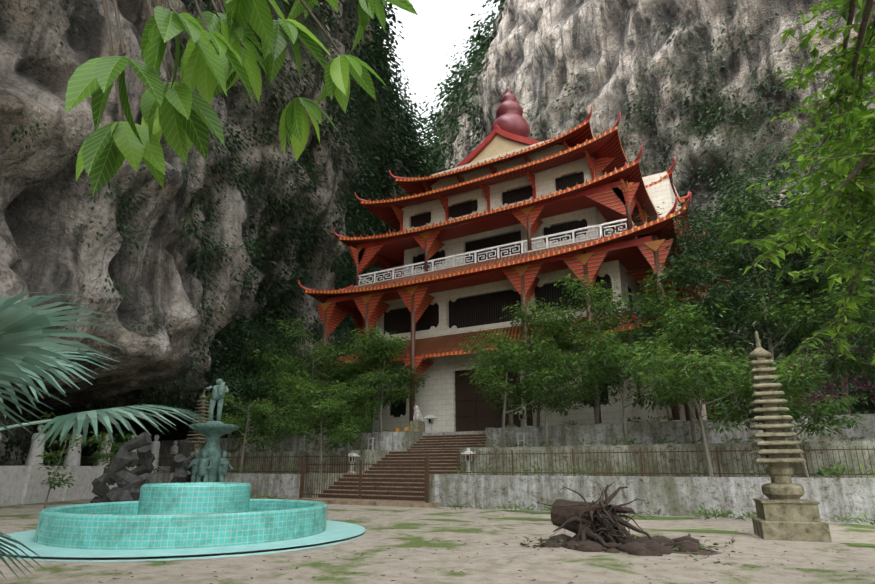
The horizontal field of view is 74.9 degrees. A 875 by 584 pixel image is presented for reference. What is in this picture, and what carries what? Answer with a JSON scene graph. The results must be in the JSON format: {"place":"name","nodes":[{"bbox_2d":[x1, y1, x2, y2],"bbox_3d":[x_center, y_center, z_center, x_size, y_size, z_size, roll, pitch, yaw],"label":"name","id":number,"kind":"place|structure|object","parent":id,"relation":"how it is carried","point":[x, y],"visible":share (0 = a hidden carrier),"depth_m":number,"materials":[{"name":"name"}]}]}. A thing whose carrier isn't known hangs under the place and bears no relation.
{"place":"outdoors","nodes":[
{"label":"outdoors","id":0,"kind":"place"},
{"bbox_2d":[0,0,874,465],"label":"cliff foliage","id":1,"kind":"object","parent":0,"point":[420,158],"visible":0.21,"depth_m":63.47,"materials":[{"name":"green plant"}]},
{"bbox_2d":[0,498,874,583],"bbox_3d":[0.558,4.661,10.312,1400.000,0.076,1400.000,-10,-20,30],"label":"ground","id":2,"kind":"structure","parent":0,"point":[491,564],"depth_m":9.20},
{"bbox_2d":[0,292,213,579],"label":"palm fronds","id":3,"kind":"object","parent":2,"relation":"on","point":[24,332],"visible":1,"depth_m":4.72,"materials":[{"name":"green plant"}]},
{"bbox_2d":[0,482,365,561],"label":"fountain","id":4,"kind":"object","parent":2,"relation":"on","point":[175,519],"visible":1,"depth_m":10.53,"materials":[{"name":"tile"}]},
{"bbox_2d":[186,379,238,482],"bbox_3d":[-7.130,4.848,18.074,1.520,4.206,1.520,-10,-20,30],"label":"bronze statue group","id":5,"kind":"object","parent":4,"relation":"on","point":[209,463],"visible":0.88,"depth_m":17.78},
{"bbox_2d":[0,0,419,465],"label":"cliff rock","id":6,"kind":"object","parent":2,"relation":"on","point":[45,213],"visible":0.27,"depth_m":28.07,"materials":[{"name":"grey stone"}]},
{"bbox_2d":[0,391,525,505],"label":"props","id":7,"kind":"object","parent":2,"relation":"on","point":[20,485],"visible":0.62,"depth_m":23.48,"materials":[{"name":"black"}]},
{"bbox_2d":[18,494,874,583],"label":"ground litter leaves","id":8,"kind":"object","parent":2,"relation":"on","point":[658,517],"visible":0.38,"depth_m":16.01,"materials":[{"name":"green plant"}]},
{"bbox_2d":[35,169,874,520],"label":"tree","id":9,"kind":"object","parent":2,"relation":"on","point":[637,359],"depth_m":26.12,"materials":[{"name":"green plant"}]},
{"bbox_2d":[62,414,874,523],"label":"terrace walls","id":10,"kind":"structure","parent":2,"relation":"on","point":[679,495],"depth_m":21.96,"materials":[{"name":"concrete"}]},
{"bbox_2d":[184,388,208,472],"bbox_3d":[-13.512,7.803,32.478,1.258,4.728,1.258,-8,-19,25],"label":"stone pagoda","id":11,"kind":"object","parent":10,"relation":"on","point":[198,439],"visible":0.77,"depth_m":32.25,"materials":[{"name":"stone"}]},
{"bbox_2d":[53,445,874,502],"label":"iron fence","id":12,"kind":"object","parent":10,"relation":"on","point":[359,495],"visible":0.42,"depth_m":22.65,"materials":[{"name":"metal"}]},
{"bbox_2d":[298,87,740,435],"bbox_3d":[5.980,-3.154,43.234,28.539,28.700,19.504,-10,-20,30],"label":"pagoda","id":13,"kind":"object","parent":10,"relation":"on","point":[506,211],"visible":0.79,"depth_m":37.03,"materials":[{"name":"red"}]},
{"bbox_2d":[65,0,874,381],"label":"tree leaves","id":14,"kind":"object","parent":2,"relation":"on","point":[181,116],"visible":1,"depth_m":2.74,"materials":[{"name":"green plant"}]},
{"bbox_2d":[502,480,741,564],"bbox_3d":[3.580,4.298,10.937,4.008,1.267,3.409,-10,-20,30],"label":"uprooted stump","id":15,"kind":"object","parent":2,"relation":"on","point":[600,526],"visible":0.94,"depth_m":10.88,"materials":[{"name":"brown wood"}]},
{"bbox_2d":[435,0,874,418],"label":"cliff rock","id":16,"kind":"object","parent":2,"relation":"on","point":[540,44],"visible":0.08,"depth_m":74.90,"materials":[{"name":"grey stone"}]},
{"bbox_2d":[748,331,831,541],"bbox_3d":[7.488,3.058,12.769,1.200,4.508,1.200,-6,-18,18],"label":"stone pagoda","id":17,"kind":"object","parent":2,"relation":"on","point":[785,512],"visible":1,"depth_m":12.29,"materials":[{"name":"beige stone"}]},
{"bbox_2d":[380,0,499,145],"label":"sky","id":18,"kind":"structure","parent":0,"point":[439,25],"materials":[{"name":"white"}]}
]}

